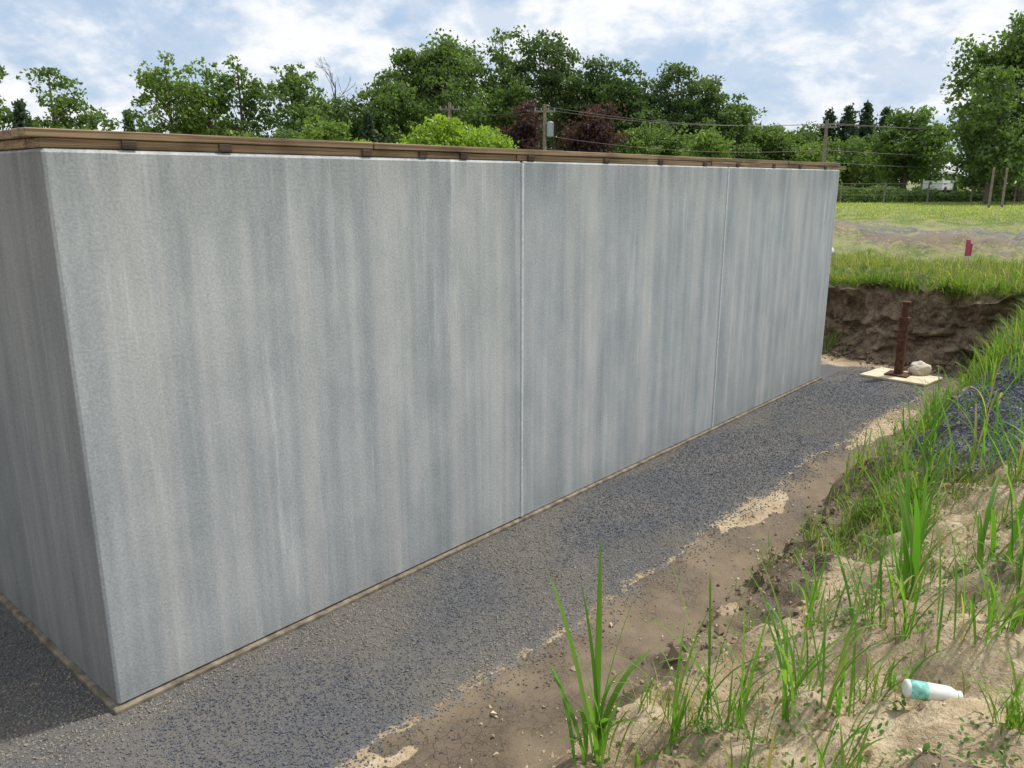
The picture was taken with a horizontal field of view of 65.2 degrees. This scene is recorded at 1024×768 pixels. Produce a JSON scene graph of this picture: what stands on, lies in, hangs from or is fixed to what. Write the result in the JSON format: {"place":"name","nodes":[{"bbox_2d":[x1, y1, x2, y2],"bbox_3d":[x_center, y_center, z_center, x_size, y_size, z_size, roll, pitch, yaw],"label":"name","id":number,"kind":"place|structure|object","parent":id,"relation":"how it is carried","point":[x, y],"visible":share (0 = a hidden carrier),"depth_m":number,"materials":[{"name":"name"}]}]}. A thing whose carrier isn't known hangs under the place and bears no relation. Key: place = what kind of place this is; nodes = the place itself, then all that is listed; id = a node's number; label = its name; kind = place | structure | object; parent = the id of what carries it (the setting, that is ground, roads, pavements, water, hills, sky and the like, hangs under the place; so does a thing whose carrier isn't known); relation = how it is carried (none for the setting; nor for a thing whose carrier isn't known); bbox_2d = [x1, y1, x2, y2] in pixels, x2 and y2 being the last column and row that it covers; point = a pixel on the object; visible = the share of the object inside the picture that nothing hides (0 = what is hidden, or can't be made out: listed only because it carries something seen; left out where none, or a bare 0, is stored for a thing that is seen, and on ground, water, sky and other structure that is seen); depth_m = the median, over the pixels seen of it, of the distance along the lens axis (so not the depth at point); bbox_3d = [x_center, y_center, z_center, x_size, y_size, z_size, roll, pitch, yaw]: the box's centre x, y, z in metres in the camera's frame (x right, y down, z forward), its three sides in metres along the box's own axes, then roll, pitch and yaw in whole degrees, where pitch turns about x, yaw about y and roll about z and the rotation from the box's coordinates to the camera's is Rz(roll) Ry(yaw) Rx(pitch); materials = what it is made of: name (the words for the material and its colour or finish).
{"place":"outdoors","nodes":[
{"label":"outdoors","id":0,"kind":"place"},
{"bbox_2d":[0,363,956,767],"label":"gravel","id":1,"kind":"structure","parent":0,"point":[556,557],"depth_m":4.39,"materials":[{"name":"gravel"}]},
{"bbox_2d":[0,182,1023,767],"bbox_3d":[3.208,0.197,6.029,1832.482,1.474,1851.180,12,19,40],"label":"ground","id":2,"kind":"structure","parent":0,"point":[526,714],"depth_m":3.96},
{"bbox_2d":[0,64,35,129],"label":"maple tree","id":3,"kind":"object","parent":2,"relation":"on","point":[6,118],"visible":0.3,"depth_m":55.63,"materials":[{"name":"green plant"}]},
{"bbox_2d":[9,98,32,128],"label":"spruce tree","id":4,"kind":"object","parent":2,"relation":"on","point":[20,114],"visible":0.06,"depth_m":52.11,"materials":[{"name":"green plant"}]},
{"bbox_2d":[9,66,87,128],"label":"maple tree","id":5,"kind":"object","parent":2,"relation":"on","point":[58,114],"visible":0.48,"depth_m":56.46,"materials":[{"name":"green plant"}]},
{"bbox_2d":[68,98,119,130],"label":"maple tree","id":6,"kind":"object","parent":2,"relation":"on","point":[92,121],"visible":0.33,"depth_m":56.97,"materials":[{"name":"green plant"}]},
{"bbox_2d":[120,108,137,131],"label":"spruce tree","id":7,"kind":"object","parent":2,"relation":"on","point":[129,125],"visible":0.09,"depth_m":58.89,"materials":[{"name":"green plant"}]},
{"bbox_2d":[121,50,212,134],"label":"maple tree","id":8,"kind":"object","parent":2,"relation":"on","point":[161,90],"visible":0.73,"depth_m":56.38,"materials":[{"name":"green plant"}]},
{"bbox_2d":[170,57,240,135],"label":"maple tree","id":9,"kind":"object","parent":2,"relation":"on","point":[209,117],"visible":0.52,"depth_m":56.97,"materials":[{"name":"green plant"}]},
{"bbox_2d":[205,54,274,136],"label":"maple tree","id":10,"kind":"object","parent":2,"relation":"on","point":[229,84],"visible":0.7,"depth_m":58.49,"materials":[{"name":"green plant"}]},
{"bbox_2d":[271,125,303,138],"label":"bush","id":11,"kind":"object","parent":2,"relation":"on","point":[283,134],"visible":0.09,"depth_m":51.21,"materials":[{"name":"green plant"}]},
{"bbox_2d":[253,61,344,140],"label":"maple tree","id":12,"kind":"object","parent":2,"relation":"on","point":[296,92],"visible":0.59,"depth_m":57.33,"materials":[{"name":"green plant"}]},
{"bbox_2d":[296,112,357,140],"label":"young maple tree","id":13,"kind":"object","parent":2,"relation":"on","point":[328,131],"visible":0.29,"depth_m":47.12,"materials":[{"name":"green plant"}]},
{"bbox_2d":[314,56,357,116],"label":"dead tree","id":14,"kind":"object","parent":2,"relation":"on","point":[331,80],"visible":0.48,"depth_m":61.59,"materials":[{"name":"brown plant"}]},
{"bbox_2d":[315,93,380,141],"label":"maple tree","id":15,"kind":"object","parent":2,"relation":"on","point":[339,110],"visible":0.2,"depth_m":60.52,"materials":[{"name":"green plant"}]},
{"bbox_2d":[358,108,378,142],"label":"cedar tree","id":16,"kind":"object","parent":2,"relation":"on","point":[367,130],"visible":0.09,"depth_m":55.17,"materials":[{"name":"green plant"}]},
{"bbox_2d":[351,68,430,143],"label":"maple tree","id":17,"kind":"object","parent":2,"relation":"on","point":[389,107],"visible":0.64,"depth_m":59.94,"materials":[{"name":"green plant"}]},
{"bbox_2d":[0,377,821,714],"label":"footing","id":18,"kind":"object","parent":2,"relation":"on","point":[108,701],"visible":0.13,"depth_m":4.37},
{"bbox_2d":[396,113,479,146],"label":"young maple tree","id":19,"kind":"object","parent":2,"relation":"on","point":[439,131],"visible":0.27,"depth_m":43.30,"materials":[{"name":"green plant"}]},
{"bbox_2d":[376,28,502,140],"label":"oak tree","id":20,"kind":"object","parent":2,"relation":"on","point":[444,71],"visible":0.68,"depth_m":63.24,"materials":[{"name":"green plant"}]},
{"bbox_2d":[439,102,459,124],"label":"utility pole","id":21,"kind":"object","parent":2,"relation":"on","point":[449,109],"visible":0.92,"depth_m":47.41,"materials":[{"name":"wood"}]},
{"bbox_2d":[441,106,958,168],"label":"power lines","id":22,"kind":"object","parent":21,"relation":"attached to","point":[729,125],"visible":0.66,"depth_m":47.18,"materials":[{"name":"metal"}]},
{"bbox_2d":[455,124,519,148],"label":"young maple tree","id":23,"kind":"object","parent":2,"relation":"on","point":[488,137],"visible":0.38,"depth_m":43.94,"materials":[{"name":"green plant"}]},
{"bbox_2d":[466,25,551,145],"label":"oak tree","id":24,"kind":"object","parent":2,"relation":"on","point":[516,82],"visible":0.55,"depth_m":66.38,"materials":[{"name":"green plant"}]},
{"bbox_2d":[494,99,548,149],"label":"purple plum tree","id":25,"kind":"object","parent":2,"relation":"on","point":[522,129],"visible":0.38,"depth_m":48.87,"materials":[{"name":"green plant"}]},
{"bbox_2d":[534,104,554,149],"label":"utility pole","id":26,"kind":"object","parent":2,"relation":"on","point":[548,128],"visible":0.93,"depth_m":45.59,"materials":[{"name":"wood"}]},
{"bbox_2d":[515,29,594,150],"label":"oak tree","id":27,"kind":"object","parent":2,"relation":"on","point":[555,90],"visible":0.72,"depth_m":66.55,"materials":[{"name":"green plant"}]},
{"bbox_2d":[547,538,637,758],"bbox_3d":[0.300,1.088,3.119,0.248,0.897,0.290,-5,15,-20],"label":"tall grass plant","id":28,"kind":"object","parent":2,"relation":"on","point":[596,665],"depth_m":3.16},
{"bbox_2d":[557,101,629,152],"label":"purple plum tree","id":29,"kind":"object","parent":2,"relation":"on","point":[597,130],"visible":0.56,"depth_m":48.95,"materials":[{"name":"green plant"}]},
{"bbox_2d":[551,53,640,148],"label":"oak tree","id":30,"kind":"object","parent":2,"relation":"on","point":[602,76],"visible":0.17,"depth_m":66.60,"materials":[{"name":"green plant"}]},
{"bbox_2d":[180,85,1013,192],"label":"distant tree line","id":31,"kind":"object","parent":2,"relation":"on","point":[225,131],"visible":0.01,"depth_m":78.38,"materials":[{"name":"green plant"}]},
{"bbox_2d":[548,663,671,767],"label":"tall grass plant","id":32,"kind":"object","parent":2,"relation":"on","point":[568,709],"depth_m":3.06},
{"bbox_2d":[575,649,651,764],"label":"tall grass plant","id":33,"kind":"object","parent":2,"relation":"on","point":[610,704],"depth_m":3.16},
{"bbox_2d":[588,58,672,152],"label":"oak tree","id":34,"kind":"object","parent":2,"relation":"on","point":[638,108],"visible":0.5,"depth_m":65.52,"materials":[{"name":"green plant"}]},
{"bbox_2d":[583,714,687,767],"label":"tall grass plant","id":35,"kind":"object","parent":2,"relation":"on","point":[637,757],"depth_m":3.11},
{"bbox_2d":[609,120,664,154],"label":"maple tree","id":36,"kind":"object","parent":2,"relation":"on","point":[637,137],"visible":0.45,"depth_m":55.06,"materials":[{"name":"green plant"}]},
{"bbox_2d":[607,61,728,151],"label":"oak tree","id":37,"kind":"object","parent":2,"relation":"on","point":[666,103],"visible":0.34,"depth_m":67.05,"materials":[{"name":"green plant"}]},
{"bbox_2d":[643,121,697,156],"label":"maple tree","id":38,"kind":"object","parent":2,"relation":"on","point":[671,142],"visible":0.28,"depth_m":56.97,"materials":[{"name":"green plant"}]},
{"bbox_2d":[608,604,776,750],"bbox_3d":[0.690,1.180,3.082,0.572,0.561,0.488,-10,17,-35],"label":"tall grass plant","id":39,"kind":"object","parent":2,"relation":"on","point":[675,728],"depth_m":3.10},
{"bbox_2d":[672,74,741,145],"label":"maple tree","id":40,"kind":"object","parent":2,"relation":"on","point":[705,100],"visible":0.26,"depth_m":67.21,"materials":[{"name":"green plant"}]},
{"bbox_2d":[679,126,738,158],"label":"maple tree","id":41,"kind":"object","parent":2,"relation":"on","point":[713,144],"visible":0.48,"depth_m":51.94,"materials":[{"name":"green plant"}]},
{"bbox_2d":[667,555,759,725],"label":"tall grass plant","id":42,"kind":"object","parent":2,"relation":"on","point":[709,661],"depth_m":3.14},
{"bbox_2d":[635,602,811,730],"bbox_3d":[0.775,1.084,3.038,0.769,0.697,0.504,5,15,20],"label":"tall grass plant","id":43,"kind":"object","parent":2,"relation":"on","point":[743,695],"depth_m":3.06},
{"bbox_2d":[425,353,1023,767],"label":"dirt clods","id":44,"kind":"object","parent":2,"relation":"on","point":[921,705],"visible":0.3,"depth_m":3.87,"materials":[{"name":"soil"}]},
{"bbox_2d":[706,93,766,159],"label":"maple tree","id":45,"kind":"object","parent":2,"relation":"on","point":[746,150],"visible":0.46,"depth_m":67.78,"materials":[{"name":"green plant"}]},
{"bbox_2d":[742,122,807,160],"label":"maple tree","id":46,"kind":"object","parent":2,"relation":"on","point":[771,141],"visible":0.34,"depth_m":69.30,"materials":[{"name":"green plant"}]},
{"bbox_2d":[552,351,1023,767],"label":"dead straw","id":47,"kind":"object","parent":2,"relation":"on","point":[825,654],"visible":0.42,"depth_m":3.38,"materials":[{"name":"beige plant"}]},
{"bbox_2d":[730,610,863,689],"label":"tall grass plant","id":48,"kind":"object","parent":2,"relation":"on","point":[807,662],"depth_m":3.36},
{"bbox_2d":[773,121,821,160],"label":"maple tree","id":49,"kind":"object","parent":2,"relation":"on","point":[807,135],"visible":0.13,"depth_m":72.30,"materials":[{"name":"green plant"}]},
{"bbox_2d":[710,561,885,742],"bbox_3d":[0.989,1.018,2.911,0.530,0.685,0.664,12,19,40],"label":"tall grass plant","id":50,"kind":"object","parent":2,"relation":"on","point":[784,664],"depth_m":2.95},
{"bbox_2d":[630,376,974,664],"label":"soil clumps","id":51,"kind":"object","parent":2,"relation":"on","point":[719,629],"visible":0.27,"depth_m":4.67,"materials":[{"name":"soil"}]},
{"bbox_2d":[788,543,832,599],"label":"tall grass plant","id":52,"kind":"object","parent":2,"relation":"on","point":[812,590],"depth_m":4.19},
{"bbox_2d":[795,140,841,181],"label":"maple tree","id":53,"kind":"object","parent":2,"relation":"on","point":[805,154],"visible":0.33,"depth_m":58.63,"materials":[{"name":"green plant"}]},
{"bbox_2d":[623,256,1023,767],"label":"bank grass","id":54,"kind":"structure","parent":2,"relation":"on","point":[1012,345],"depth_m":4.74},
{"bbox_2d":[816,120,836,162],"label":"utility pole","id":55,"kind":"object","parent":2,"relation":"on","point":[826,126],"visible":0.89,"depth_m":47.76,"materials":[{"name":"wood"}]},
{"bbox_2d":[816,107,837,154],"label":"spruce tree","id":56,"kind":"object","parent":2,"relation":"on","point":[830,116],"visible":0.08,"depth_m":70.27,"materials":[{"name":"green plant"}]},
{"bbox_2d":[784,550,873,629],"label":"tall grass plant","id":57,"kind":"object","parent":2,"relation":"on","point":[821,600],"depth_m":3.73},
{"bbox_2d":[790,693,885,767],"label":"tall grass plant","id":58,"kind":"object","parent":2,"relation":"on","point":[852,735],"depth_m":2.60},
{"bbox_2d":[654,358,1023,767],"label":"weeds","id":59,"kind":"object","parent":2,"relation":"on","point":[926,746],"visible":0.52,"depth_m":2.98,"materials":[{"name":"green plant"}]},
{"bbox_2d":[794,134,893,187],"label":"maple tree","id":60,"kind":"object","parent":2,"relation":"on","point":[851,172],"visible":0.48,"depth_m":64.76,"materials":[{"name":"green plant"}]},
{"bbox_2d":[827,103,870,191],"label":"spruce tree","id":61,"kind":"object","parent":2,"relation":"on","point":[844,133],"visible":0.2,"depth_m":69.27,"materials":[{"name":"green plant"}]},
{"bbox_2d":[787,586,918,718],"bbox_3d":[1.223,1.028,2.891,0.453,0.520,0.467,12,19,40],"label":"tall grass plant","id":62,"kind":"object","parent":2,"relation":"on","point":[841,676],"depth_m":2.90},
{"bbox_2d":[853,100,887,188],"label":"spruce tree","id":63,"kind":"object","parent":2,"relation":"on","point":[865,118],"visible":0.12,"depth_m":70.13,"materials":[{"name":"green plant"}]},
{"bbox_2d":[815,509,948,644],"bbox_3d":[1.579,0.833,3.554,0.616,0.589,0.436,52,53,72],"label":"tall grass plant","id":64,"kind":"object","parent":2,"relation":"on","point":[879,576],"depth_m":3.46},
{"bbox_2d":[817,538,966,644],"bbox_3d":[1.561,0.857,3.311,0.613,0.529,0.352,-1,14,-2],"label":"tall grass plant","id":65,"kind":"object","parent":2,"relation":"on","point":[905,623],"depth_m":3.30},
{"bbox_2d":[877,106,908,188],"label":"spruce tree","id":66,"kind":"object","parent":2,"relation":"on","point":[885,110],"visible":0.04,"depth_m":72.15,"materials":[{"name":"green plant"}]},
{"bbox_2d":[858,472,934,566],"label":"tall grass plant","id":67,"kind":"object","parent":2,"relation":"on","point":[919,503],"depth_m":4.24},
{"bbox_2d":[846,431,947,602],"bbox_3d":[1.780,0.664,3.725,0.568,0.847,0.275,-12,18,-39],"label":"tall grass plant","id":68,"kind":"object","parent":2,"relation":"on","point":[914,538],"depth_m":3.70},
{"bbox_2d":[884,301,911,377],"bbox_3d":[4.711,-0.488,9.663,0.260,1.025,0.260,12,19,40],"label":"rusty steel post","id":69,"kind":"object","parent":2,"relation":"on","point":[904,320],"visible":0.91,"depth_m":9.63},
{"bbox_2d":[869,420,927,483],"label":"tall grass plant","id":70,"kind":"object","parent":2,"relation":"on","point":[887,458],"depth_m":5.67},
{"bbox_2d":[822,340,976,379],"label":"fallen soil","id":71,"kind":"structure","parent":2,"relation":"on","point":[861,355],"depth_m":10.44,"materials":[{"name":"soil"}]},
{"bbox_2d":[849,647,951,700],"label":"tall grass plant","id":72,"kind":"object","parent":2,"relation":"on","point":[907,675],"depth_m":3.04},
{"bbox_2d":[860,367,942,385],"bbox_3d":[4.724,-0.088,9.712,0.565,0.026,0.758,-12,19,-39],"label":"plywood pad","id":73,"kind":"object","parent":2,"relation":"on","point":[877,373],"visible":0.76,"depth_m":9.62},
{"bbox_2d":[908,360,931,375],"bbox_3d":[4.982,-0.173,9.775,0.269,0.222,0.218,4,15,15],"label":"pale rock","id":74,"kind":"object","parent":73,"relation":"on","point":[919,368],"visible":0.91,"depth_m":9.71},
{"bbox_2d":[822,330,985,376],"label":"pit weeds","id":75,"kind":"object","parent":2,"relation":"on","point":[832,339],"visible":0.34,"depth_m":11.07,"materials":[{"name":"green plant"}]},
{"bbox_2d":[884,399,927,441],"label":"tall grass plant","id":76,"kind":"object","parent":2,"relation":"on","point":[906,425],"depth_m":6.35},
{"bbox_2d":[864,104,961,188],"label":"linden tree","id":77,"kind":"object","parent":2,"relation":"on","point":[918,145],"visible":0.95,"depth_m":56.68,"materials":[{"name":"green plant"}]},
{"bbox_2d":[855,492,975,598],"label":"tall grass plant","id":78,"kind":"object","parent":2,"relation":"on","point":[922,560],"depth_m":3.88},
{"bbox_2d":[823,277,1023,364],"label":"excavated bank","id":79,"kind":"structure","parent":2,"relation":"on","point":[868,322],"depth_m":10.61,"materials":[{"name":"soil"}]},
{"bbox_2d":[829,260,1023,307],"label":"turf edge grass","id":80,"kind":"structure","parent":79,"relation":"on","point":[900,279],"depth_m":10.41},
{"bbox_2d":[837,184,1014,202],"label":"roadside brush","id":81,"kind":"object","parent":2,"relation":"on","point":[851,193],"visible":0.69,"depth_m":49.08,"materials":[{"name":"green plant"}]},
{"bbox_2d":[890,477,961,522],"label":"tall grass plant","id":82,"kind":"object","parent":2,"relation":"on","point":[937,500],"depth_m":4.64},
{"bbox_2d":[887,419,966,490],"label":"tall grass plant","id":83,"kind":"object","parent":2,"relation":"on","point":[931,459],"depth_m":5.13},
{"bbox_2d":[839,182,1017,202],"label":"roadside fence","id":84,"kind":"object","parent":2,"relation":"on","point":[927,193],"visible":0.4,"depth_m":47.64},
{"bbox_2d":[901,366,959,417],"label":"tall grass plant","id":85,"kind":"object","parent":2,"relation":"on","point":[948,392],"depth_m":7.27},
{"bbox_2d":[901,679,962,700],"bbox_3d":[1.496,1.098,2.847,0.197,0.065,0.065,8,15,5],"label":"discarded plastic bottle","id":86,"kind":"object","parent":2,"relation":"on","point":[919,690],"visible":0.84,"depth_m":2.82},
{"bbox_2d":[903,373,966,428],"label":"tall grass plant","id":87,"kind":"object","parent":2,"relation":"on","point":[931,409],"depth_m":6.56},
{"bbox_2d":[899,383,977,455],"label":"tall grass plant","id":88,"kind":"object","parent":2,"relation":"on","point":[932,433],"depth_m":5.83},
{"bbox_2d":[922,171,957,192],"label":"parked van","id":89,"kind":"object","parent":2,"relation":"on","point":[940,185],"visible":0.52,"depth_m":76.02,"materials":[{"name":"white paint"}]},
{"bbox_2d":[884,355,1023,475],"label":"gravel pile","id":90,"kind":"object","parent":2,"relation":"on","point":[1016,393],"visible":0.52,"depth_m":5.76,"materials":[{"name":"gravel"}]},
{"bbox_2d":[921,473,1023,570],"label":"tall grass plant","id":91,"kind":"object","parent":2,"relation":"on","point":[981,531],"depth_m":3.91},
{"bbox_2d":[925,518,1023,651],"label":"tall grass plant","id":92,"kind":"object","parent":2,"relation":"on","point":[992,615],"depth_m":3.04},
{"bbox_2d":[934,375,1023,467],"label":"tall grass plant","id":93,"kind":"object","parent":2,"relation":"on","point":[976,449],"depth_m":5.05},
{"bbox_2d":[936,356,1023,427],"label":"tall grass plant","id":94,"kind":"object","parent":2,"relation":"on","point":[984,410],"depth_m":5.63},
{"bbox_2d":[940,10,1023,201],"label":"oak tree","id":95,"kind":"object","parent":2,"relation":"on","point":[1009,53],"visible":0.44,"depth_m":47.08,"materials":[{"name":"green plant"}]},
{"bbox_2d":[952,343,1013,386],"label":"tall grass plant","id":96,"kind":"object","parent":2,"relation":"on","point":[990,371],"depth_m":6.38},
{"bbox_2d":[944,64,1023,204],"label":"maple tree","id":97,"kind":"object","parent":2,"relation":"on","point":[983,154],"visible":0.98,"depth_m":43.45,"materials":[{"name":"green plant"}]},
{"bbox_2d":[961,392,1023,483],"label":"tall grass plant","id":98,"kind":"object","parent":2,"relation":"on","point":[1017,474],"depth_m":4.59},
{"bbox_2d":[969,556,1023,633],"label":"tall grass plant","id":99,"kind":"object","parent":2,"relation":"on","point":[1015,622],"depth_m":3.13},
{"bbox_2d":[969,663,1023,731],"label":"tall grass plant","id":100,"kind":"object","parent":2,"relation":"on","point":[1012,719],"depth_m":2.56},
{"bbox_2d":[982,387,1023,573],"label":"tall grass plant","id":101,"kind":"object","parent":2,"relation":"on","point":[1015,529],"depth_m":3.47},
{"bbox_2d":[985,335,1023,390],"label":"tall grass plant","id":102,"kind":"object","parent":2,"relation":"on","point":[1019,367],"depth_m":5.95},
{"bbox_2d":[0,0,1023,181],"label":"sky","id":103,"kind":"structure","parent":0,"point":[798,60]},
{"bbox_2d":[830,199,1023,286],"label":"field grass","id":104,"kind":"structure","parent":0,"point":[869,259],"depth_m":13.19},
{"bbox_3d":[-3.126,-0.181,10.129,10.290,0.065,7.700,12,19,40],"label":"floor slab","id":105,"kind":"object","parent":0,"visible":0},
{"bbox_2d":[0,148,839,703],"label":"concrete foundation wall","id":106,"kind":"structure","parent":105,"relation":"on","point":[246,398],"depth_m":4.20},
{"bbox_2d":[0,129,37,150],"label":"side sill plate","id":107,"kind":"object","parent":106,"relation":"on","point":[8,141],"visible":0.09,"depth_m":3.18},
{"bbox_2d":[11,127,845,169],"bbox_3d":[0.971,-1.722,6.141,0.152,0.070,8.584,12,19,40],"label":"sill plate","id":108,"kind":"object","parent":106,"relation":"on","point":[72,139],"visible":0.93,"depth_m":3.97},
{"bbox_2d":[121,141,826,168],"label":"plate shims","id":109,"kind":"object","parent":106,"relation":"on","point":[132,145],"visible":1,"depth_m":4.15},
{"bbox_2d":[520,163,729,516],"bbox_3d":[0.993,-0.490,6.362,0.013,2.398,2.837,12,19,40],"label":"joint sealant","id":110,"kind":"object","parent":106,"relation":"attached to","point":[522,337],"visible":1,"depth_m":5.44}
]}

